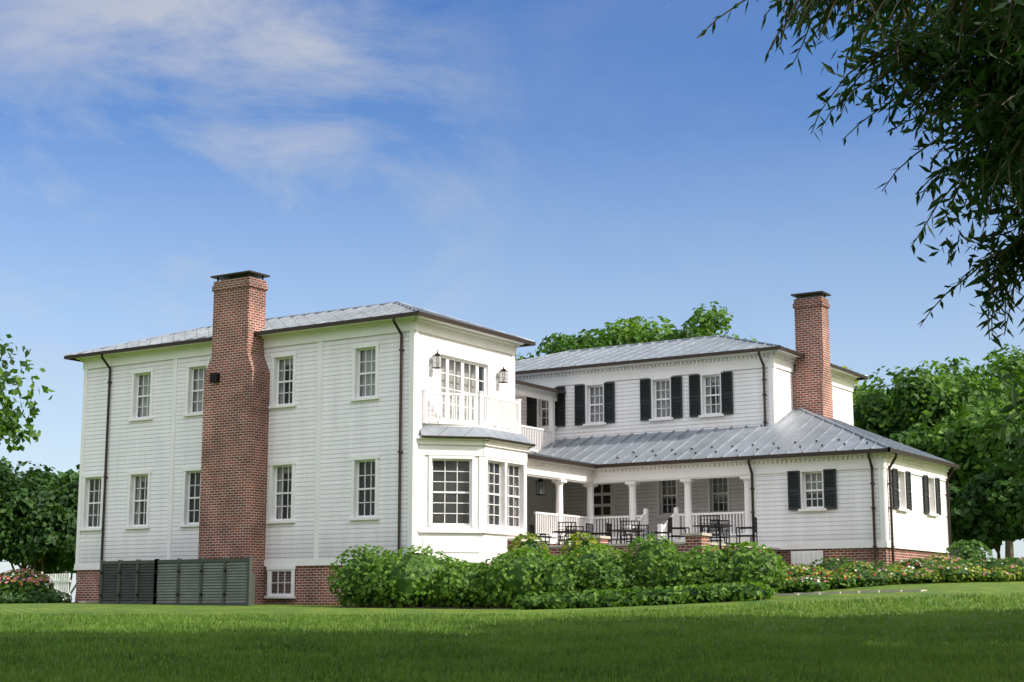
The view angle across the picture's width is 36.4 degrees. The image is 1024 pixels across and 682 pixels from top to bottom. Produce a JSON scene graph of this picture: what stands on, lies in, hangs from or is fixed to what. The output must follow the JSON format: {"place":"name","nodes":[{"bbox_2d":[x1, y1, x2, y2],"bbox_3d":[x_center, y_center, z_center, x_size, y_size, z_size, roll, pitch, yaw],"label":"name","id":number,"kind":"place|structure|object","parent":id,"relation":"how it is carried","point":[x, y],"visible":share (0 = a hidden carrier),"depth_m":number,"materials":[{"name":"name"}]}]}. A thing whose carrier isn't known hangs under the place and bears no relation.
{"place":"outdoors","nodes":[
{"label":"outdoors","id":0,"kind":"place"},
{"bbox_2d":[64,301,535,604],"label":"house","id":1,"kind":"structure","parent":0,"point":[331,432],"depth_m":46.26,"materials":[{"name":"white wood"}]},
{"bbox_2d":[359,380,565,537],"bbox_3d":[-1.995,5.020,52.478,5.440,8.980,5.830,-6,-12,32],"label":"house loggia","id":2,"kind":"object","parent":1,"relation":"attached to","point":[546,503],"visible":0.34,"depth_m":52.87,"materials":[{"name":"white wood"}]},
{"bbox_2d":[416,389,535,568],"bbox_3d":[-0.899,4.606,45.406,2.252,6.000,5.281,-6,-12,32],"label":"bay window","id":3,"kind":"structure","parent":1,"relation":"attached to","point":[468,497],"depth_m":44.18,"materials":[{"name":"white wood"}]},
{"bbox_2d":[0,580,1023,681],"bbox_3d":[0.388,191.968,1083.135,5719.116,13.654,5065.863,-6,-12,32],"label":"ground","id":4,"kind":"structure","parent":0,"point":[971,588],"depth_m":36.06,"materials":[{"name":"green plant"}]},
{"bbox_2d":[0,590,21,603],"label":"lavender shrub","id":5,"kind":"object","parent":4,"relation":"on","point":[4,599],"visible":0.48,"depth_m":48.75,"materials":[{"name":"green plant"}]},
{"bbox_2d":[6,589,41,603],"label":"lavender shrub","id":6,"kind":"object","parent":4,"relation":"on","point":[21,599],"visible":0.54,"depth_m":48.70,"materials":[{"name":"green plant"}]},
{"bbox_2d":[0,334,54,452],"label":"tree","id":7,"kind":"object","parent":4,"relation":"on","point":[9,426],"visible":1,"depth_m":34.91,"materials":[{"name":"green plant"}]},
{"bbox_2d":[0,569,55,597],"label":"azalea shrub","id":8,"kind":"object","parent":4,"relation":"on","point":[22,581],"visible":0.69,"depth_m":49.30,"materials":[{"name":"green plant"}]},
{"bbox_2d":[0,456,58,567],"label":"tree","id":9,"kind":"object","parent":4,"relation":"on","point":[34,482],"visible":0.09,"depth_m":101.64,"materials":[{"name":"green plant"}]},
{"bbox_2d":[2,572,70,599],"bbox_3d":[-20.084,10.068,63.237,6.790,1.349,0.149,-7,-12,36],"label":"picket fence","id":10,"kind":"object","parent":4,"relation":"on","point":[59,581],"visible":0.2,"depth_m":61.59,"materials":[{"name":"white wood"}]},
{"bbox_2d":[0,466,78,574],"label":"tree","id":11,"kind":"object","parent":4,"relation":"on","point":[38,526],"visible":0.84,"depth_m":92.06,"materials":[{"name":"green plant"}]},
{"bbox_2d":[23,589,71,602],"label":"lavender shrub","id":12,"kind":"object","parent":4,"relation":"on","point":[52,596],"visible":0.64,"depth_m":48.91,"materials":[{"name":"green plant"}]},
{"bbox_2d":[25,469,78,600],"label":"hill tree","id":13,"kind":"object","parent":4,"relation":"on","point":[65,478],"visible":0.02,"depth_m":126.31,"materials":[{"name":"green plant"}]},
{"bbox_2d":[24,464,79,569],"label":"hill tree","id":14,"kind":"object","parent":4,"relation":"on","point":[56,476],"visible":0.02,"depth_m":173.41,"materials":[{"name":"green plant"}]},
{"bbox_2d":[30,565,75,596],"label":"tree","id":15,"kind":"object","parent":4,"relation":"on","point":[51,572],"visible":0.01,"depth_m":106.45,"materials":[{"name":"green plant"}]},
{"bbox_2d":[64,469,78,599],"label":"hill tree","id":16,"kind":"object","parent":4,"relation":"on","point":[70,470],"visible":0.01,"depth_m":151.14,"materials":[{"name":"green plant"}]},
{"bbox_2d":[99,557,255,605],"bbox_3d":[-9.265,7.095,45.686,5.968,1.372,2.007,-6,-12,32],"label":"utility enclosure","id":17,"kind":"object","parent":4,"relation":"on","point":[221,581],"visible":0.82,"depth_m":44.76,"materials":[{"name":"green"}]},
{"bbox_2d":[198,270,269,603],"bbox_3d":[-8.344,3.099,46.764,1.950,10.430,1.030,-6,-12,32],"label":"chimney","id":18,"kind":"object","parent":4,"relation":"on","point":[233,487],"visible":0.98,"depth_m":46.50,"materials":[{"name":"brick"}]},
{"bbox_2d":[347,606,525,608],"bbox_3d":[0.851,6.674,40.139,11.577,0.437,2.571,-3,-10,18],"label":"garden bed","id":19,"kind":"object","parent":4,"relation":"on","point":[475,607],"visible":0.26,"depth_m":40.60,"materials":[{"name":"brown soil"}]},
{"bbox_2d":[79,590,926,602],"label":"garden stone path","id":20,"kind":"structure","parent":4,"relation":"on","point":[840,592],"depth_m":37.25,"materials":[{"name":"grey stone"}]},
{"bbox_2d":[506,532,551,560],"bbox_3d":[0.429,5.882,41.534,1.313,1.569,1.263,-6,-12,32],"label":"gold shrub","id":21,"kind":"object","parent":4,"relation":"on","point":[530,543],"visible":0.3,"depth_m":41.47,"materials":[{"name":"green plant"}]},
{"bbox_2d":[512,591,556,609],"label":"shrub","id":22,"kind":"object","parent":4,"relation":"on","point":[532,602],"visible":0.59,"depth_m":38.39,"materials":[{"name":"green plant"}]},
{"bbox_2d":[327,532,787,607],"bbox_3d":[0.853,6.029,40.123,12.400,2.130,2.666,-3,-10,18],"label":"boxwood hedge","id":23,"kind":"object","parent":4,"relation":"on","point":[393,579],"visible":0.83,"depth_m":39.52,"materials":[{"name":"green plant"}]},
{"bbox_2d":[540,590,585,608],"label":"shrub","id":24,"kind":"object","parent":4,"relation":"on","point":[564,601],"visible":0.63,"depth_m":38.11,"materials":[{"name":"green plant"}]},
{"bbox_2d":[515,328,644,360],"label":"tree","id":25,"kind":"object","parent":4,"relation":"on","point":[559,344],"visible":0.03,"depth_m":112.04,"materials":[{"name":"green plant"}]},
{"bbox_2d":[560,532,602,561],"bbox_3d":[1.859,5.820,41.215,1.273,1.539,1.314,-6,-12,32],"label":"gold shrub","id":26,"kind":"object","parent":4,"relation":"on","point":[577,542],"visible":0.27,"depth_m":41.10,"materials":[{"name":"green plant"}]},
{"bbox_2d":[568,588,609,607],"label":"shrub","id":27,"kind":"object","parent":4,"relation":"on","point":[586,597],"visible":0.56,"depth_m":37.88,"materials":[{"name":"green plant"}]},
{"bbox_2d":[556,316,675,349],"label":"tree","id":28,"kind":"object","parent":4,"relation":"on","point":[635,327],"visible":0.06,"depth_m":113.57,"materials":[{"name":"green plant"}]},
{"bbox_2d":[593,588,640,606],"bbox_3d":[2.567,6.349,38.086,1.548,0.643,1.266,-6,-12,32],"label":"shrub","id":29,"kind":"object","parent":4,"relation":"on","point":[612,596],"visible":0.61,"depth_m":37.67,"materials":[{"name":"green plant"}]},
{"bbox_2d":[617,586,663,605],"bbox_3d":[3.196,6.277,37.885,1.594,0.634,1.272,-6,-12,32],"label":"shrub","id":30,"kind":"object","parent":4,"relation":"on","point":[641,596],"visible":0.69,"depth_m":37.53,"materials":[{"name":"green plant"}]},
{"bbox_2d":[507,533,778,563],"bbox_3d":[3.797,6.944,45.282,6.498,2.350,5.380,-6,-12,32],"label":"terrace brick","id":31,"kind":"object","parent":4,"relation":"on","point":[692,540],"visible":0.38,"depth_m":42.77,"materials":[{"name":"brick"}]},
{"bbox_2d":[529,515,757,549],"bbox_3d":[3.866,5.708,45.167,7.464,0.953,2.930,-8,-13,40],"label":"patio furniture","id":32,"kind":"object","parent":31,"relation":"on","point":[718,526],"visible":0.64,"depth_m":44.73,"materials":[{"name":"black metal"}]},
{"bbox_2d":[606,323,716,345],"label":"tree","id":33,"kind":"object","parent":4,"relation":"on","point":[687,333],"visible":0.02,"depth_m":110.67,"materials":[{"name":"green plant"}]},
{"bbox_2d":[645,586,691,604],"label":"shrub","id":34,"kind":"object","parent":4,"relation":"on","point":[668,598],"visible":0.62,"depth_m":37.32,"materials":[{"name":"green plant"}]},
{"bbox_2d":[515,335,868,540],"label":"house wing","id":35,"kind":"structure","parent":4,"relation":"on","point":[709,382],"depth_m":52.17,"materials":[{"name":"white wood"}]},
{"bbox_2d":[791,291,832,418],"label":"chimney","id":36,"kind":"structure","parent":35,"relation":"attached to","point":[811,385],"depth_m":50.97,"materials":[{"name":"red brick"}]},
{"bbox_2d":[669,584,714,603],"bbox_3d":[4.394,6.175,37.536,1.524,0.654,1.266,-6,-12,32],"label":"shrub","id":37,"kind":"object","parent":4,"relation":"on","point":[692,593],"visible":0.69,"depth_m":37.14,"materials":[{"name":"green plant"}]},
{"bbox_2d":[678,301,755,340],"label":"tree","id":38,"kind":"object","parent":4,"relation":"on","point":[708,321],"visible":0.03,"depth_m":119.24,"materials":[{"name":"green plant"}]},
{"bbox_2d":[696,582,739,601],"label":"shrub","id":39,"kind":"object","parent":4,"relation":"on","point":[719,594],"visible":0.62,"depth_m":36.95,"materials":[{"name":"green plant"}]},
{"bbox_2d":[720,581,776,601],"bbox_3d":[5.572,6.033,37.154,1.568,0.646,1.254,-6,-12,32],"label":"shrub","id":40,"kind":"object","parent":4,"relation":"on","point":[748,592],"visible":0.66,"depth_m":36.80,"materials":[{"name":"green plant"}]},
{"bbox_2d":[767,576,797,593],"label":"shrub","id":41,"kind":"object","parent":4,"relation":"on","point":[788,582],"visible":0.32,"depth_m":38.64,"materials":[{"name":"green plant"}]},
{"bbox_2d":[771,580,796,592],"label":"shrub","id":42,"kind":"object","parent":4,"relation":"on","point":[793,589],"visible":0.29,"depth_m":38.74,"materials":[{"name":"green plant"}]},
{"bbox_2d":[780,565,808,579],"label":"flowering shrub","id":43,"kind":"object","parent":4,"relation":"on","point":[793,573],"visible":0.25,"depth_m":40.97,"materials":[{"name":"green plant"}]},
{"bbox_2d":[792,575,831,591],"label":"flowering shrub","id":44,"kind":"object","parent":4,"relation":"on","point":[810,583],"visible":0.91,"depth_m":38.56,"materials":[{"name":"green plant"}]},
{"bbox_2d":[792,565,831,576],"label":"flowering shrub","id":45,"kind":"object","parent":4,"relation":"on","point":[815,572],"visible":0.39,"depth_m":40.78,"materials":[{"name":"green plant"}]},
{"bbox_2d":[809,557,845,571],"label":"flowering shrub","id":46,"kind":"object","parent":4,"relation":"on","point":[828,565],"visible":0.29,"depth_m":42.87,"materials":[{"name":"green plant"}]},
{"bbox_2d":[822,571,860,588],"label":"flowering shrub","id":47,"kind":"object","parent":4,"relation":"on","point":[845,579],"visible":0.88,"depth_m":38.99,"materials":[{"name":"green plant"}]},
{"bbox_2d":[825,557,857,566],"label":"flowering bush","id":48,"kind":"object","parent":4,"relation":"on","point":[841,562],"visible":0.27,"depth_m":43.11,"materials":[{"name":"green plant"}]},
{"bbox_2d":[671,0,1023,529],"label":"willow oak tree","id":49,"kind":"object","parent":4,"relation":"on","point":[987,82],"visible":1,"depth_m":8.28,"materials":[{"name":"green plant"}]},
{"bbox_2d":[837,561,873,573],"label":"flowering bush","id":50,"kind":"object","parent":4,"relation":"on","point":[852,568],"visible":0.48,"depth_m":40.95,"materials":[{"name":"green plant"}]},
{"bbox_2d":[844,573,868,587],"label":"flowering bush","id":51,"kind":"object","parent":4,"relation":"on","point":[856,579],"visible":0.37,"depth_m":39.34,"materials":[{"name":"green plant"}]},
{"bbox_2d":[850,560,877,569],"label":"flowering bush","id":52,"kind":"object","parent":4,"relation":"on","point":[865,562],"visible":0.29,"depth_m":41.37,"materials":[{"name":"green plant"}]},
{"bbox_2d":[843,366,888,402],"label":"tree","id":53,"kind":"object","parent":4,"relation":"on","point":[858,385],"depth_m":81.79,"materials":[{"name":"green plant"}]},
{"bbox_2d":[849,570,890,586],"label":"flowering bush","id":54,"kind":"object","parent":4,"relation":"on","point":[871,579],"visible":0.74,"depth_m":39.29,"materials":[{"name":"green plant"}]},
{"bbox_2d":[868,560,894,570],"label":"flowering bush","id":55,"kind":"object","parent":4,"relation":"on","point":[880,564],"visible":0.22,"depth_m":41.44,"materials":[{"name":"green plant"}]},
{"bbox_2d":[868,568,909,584],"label":"flowering bush","id":56,"kind":"object","parent":4,"relation":"on","point":[891,574],"visible":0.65,"depth_m":39.70,"materials":[{"name":"green plant"}]},
{"bbox_2d":[876,565,912,571],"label":"flowering bush","id":57,"kind":"object","parent":4,"relation":"on","point":[906,567],"visible":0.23,"depth_m":41.38,"materials":[{"name":"green plant"}]},
{"bbox_2d":[880,568,912,572],"bbox_3d":[9.922,6.126,40.426,1.307,0.476,1.166,-6,-12,32],"label":"flower border","id":58,"kind":"object","parent":4,"relation":"on","point":[905,570],"visible":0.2,"depth_m":40.28,"materials":[{"name":"green plant"}]},
{"bbox_2d":[888,559,922,571],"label":"flowering bush","id":59,"kind":"object","parent":4,"relation":"on","point":[898,562],"visible":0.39,"depth_m":41.99,"materials":[{"name":"green plant"}]},
{"bbox_2d":[894,572,922,583],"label":"flowering bush","id":60,"kind":"object","parent":4,"relation":"on","point":[906,578],"visible":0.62,"depth_m":39.62,"materials":[{"name":"green plant"}]},
{"bbox_2d":[900,558,939,571],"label":"flowering bush","id":61,"kind":"object","parent":4,"relation":"on","point":[924,564],"visible":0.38,"depth_m":41.94,"materials":[{"name":"green plant"}]},
{"bbox_2d":[907,558,939,564],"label":"flowering bush","id":62,"kind":"object","parent":4,"relation":"on","point":[926,561],"visible":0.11,"depth_m":43.46,"materials":[{"name":"green plant"}]},
{"bbox_2d":[890,422,960,485],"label":"tree","id":63,"kind":"object","parent":4,"relation":"on","point":[912,438],"visible":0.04,"depth_m":66.84,"materials":[{"name":"green plant"}]},
{"bbox_2d":[906,569,945,583],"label":"flowering bush","id":64,"kind":"object","parent":4,"relation":"on","point":[926,576],"visible":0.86,"depth_m":39.59,"materials":[{"name":"green plant"}]},
{"bbox_2d":[918,565,947,581],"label":"flowering bush","id":65,"kind":"object","parent":4,"relation":"on","point":[928,568],"visible":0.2,"depth_m":40.35,"materials":[{"name":"green plant"}]},
{"bbox_2d":[852,366,1022,439],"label":"tree","id":66,"kind":"object","parent":4,"relation":"on","point":[927,401],"visible":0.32,"depth_m":71.95,"materials":[{"name":"green plant"}]},
{"bbox_2d":[920,554,956,564],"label":"flowering bush","id":67,"kind":"object","parent":4,"relation":"on","point":[940,559],"visible":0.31,"depth_m":44.01,"materials":[{"name":"green plant"}]},
{"bbox_2d":[928,561,954,567],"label":"flowering bush","id":68,"kind":"object","parent":4,"relation":"on","point":[937,562],"visible":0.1,"depth_m":42.10,"materials":[{"name":"green plant"}]},
{"bbox_2d":[942,556,963,563],"bbox_3d":[12.411,6.484,44.322,1.314,0.771,1.272,-6,-12,32],"label":"flower border","id":69,"kind":"object","parent":4,"relation":"on","point":[953,558],"visible":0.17,"depth_m":44.14,"materials":[{"name":"green plant"}]},
{"bbox_2d":[931,564,975,582],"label":"flowering bush","id":70,"kind":"object","parent":4,"relation":"on","point":[957,573],"visible":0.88,"depth_m":39.62,"materials":[{"name":"green plant"}]},
{"bbox_2d":[903,343,1023,559],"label":"tree","id":71,"kind":"object","parent":4,"relation":"on","point":[1011,360],"visible":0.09,"depth_m":94.85,"materials":[{"name":"green plant"}]},
{"bbox_2d":[953,559,981,568],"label":"flowering bush","id":72,"kind":"object","parent":4,"relation":"on","point":[968,564],"visible":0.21,"depth_m":41.72,"materials":[{"name":"green plant"}]},
{"bbox_2d":[943,539,992,559],"bbox_3d":[13.537,6.518,46.243,1.469,1.270,1.505,-6,-12,32],"label":"box shrub","id":73,"kind":"object","parent":4,"relation":"on","point":[965,552],"visible":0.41,"depth_m":45.94,"materials":[{"name":"green plant"}]},
{"bbox_2d":[919,389,1023,489],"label":"tree","id":74,"kind":"object","parent":4,"relation":"on","point":[959,442],"visible":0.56,"depth_m":64.85,"materials":[{"name":"green plant"}]},
{"bbox_2d":[948,529,1002,554],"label":"tree","id":75,"kind":"object","parent":4,"relation":"on","point":[977,545],"depth_m":69.88,"materials":[{"name":"green plant"}]},
{"bbox_2d":[965,557,986,569],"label":"flowering bush","id":76,"kind":"object","parent":4,"relation":"on","point":[977,562],"visible":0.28,"depth_m":42.28,"materials":[{"name":"green plant"}]},
{"bbox_2d":[962,567,992,581],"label":"flowering bush","id":77,"kind":"object","parent":4,"relation":"on","point":[978,571],"visible":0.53,"depth_m":39.91,"materials":[{"name":"green plant"}]},
{"bbox_2d":[949,472,1023,558],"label":"tree","id":78,"kind":"object","parent":4,"relation":"on","point":[973,515],"visible":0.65,"depth_m":58.33,"materials":[{"name":"green plant"}]},
{"bbox_2d":[975,569,1016,581],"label":"flowering bush","id":79,"kind":"object","parent":4,"relation":"on","point":[999,575],"visible":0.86,"depth_m":39.81,"materials":[{"name":"green plant"}]},
{"bbox_2d":[981,558,1010,569],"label":"flowering bush","id":80,"kind":"object","parent":4,"relation":"on","point":[989,561],"visible":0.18,"depth_m":42.26,"materials":[{"name":"green plant"}]},
{"bbox_2d":[985,560,1018,569],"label":"flowering bush","id":81,"kind":"object","parent":4,"relation":"on","point":[989,566],"visible":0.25,"depth_m":41.88,"materials":[{"name":"green plant"}]},
{"bbox_2d":[984,450,1023,540],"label":"tree","id":82,"kind":"object","parent":4,"relation":"on","point":[1009,490],"visible":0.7,"depth_m":57.27,"materials":[{"name":"green plant"}]},
{"bbox_2d":[990,565,1023,573],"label":"flowering bush","id":83,"kind":"object","parent":4,"relation":"on","point":[1007,567],"visible":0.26,"depth_m":40.88,"materials":[{"name":"green plant"}]},
{"bbox_2d":[1002,567,1023,580],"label":"flowering bush","id":84,"kind":"object","parent":4,"relation":"on","point":[1017,573],"visible":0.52,"depth_m":40.16,"materials":[{"name":"green plant"}]},
{"bbox_2d":[1003,557,1023,566],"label":"flowering bush","id":85,"kind":"object","parent":4,"relation":"on","point":[1017,561],"visible":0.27,"depth_m":42.48,"materials":[{"name":"green plant"}]},
{"bbox_2d":[0,0,1023,601],"label":"sky","id":86,"kind":"structure","parent":0,"point":[534,170],"materials":[{"name":"blue"}]},
{"bbox_2d":[515,407,959,565],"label":"kitchen wing","id":87,"kind":"structure","parent":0,"point":[875,497],"depth_m":46.87,"materials":[{"name":"white wood"}]}
]}

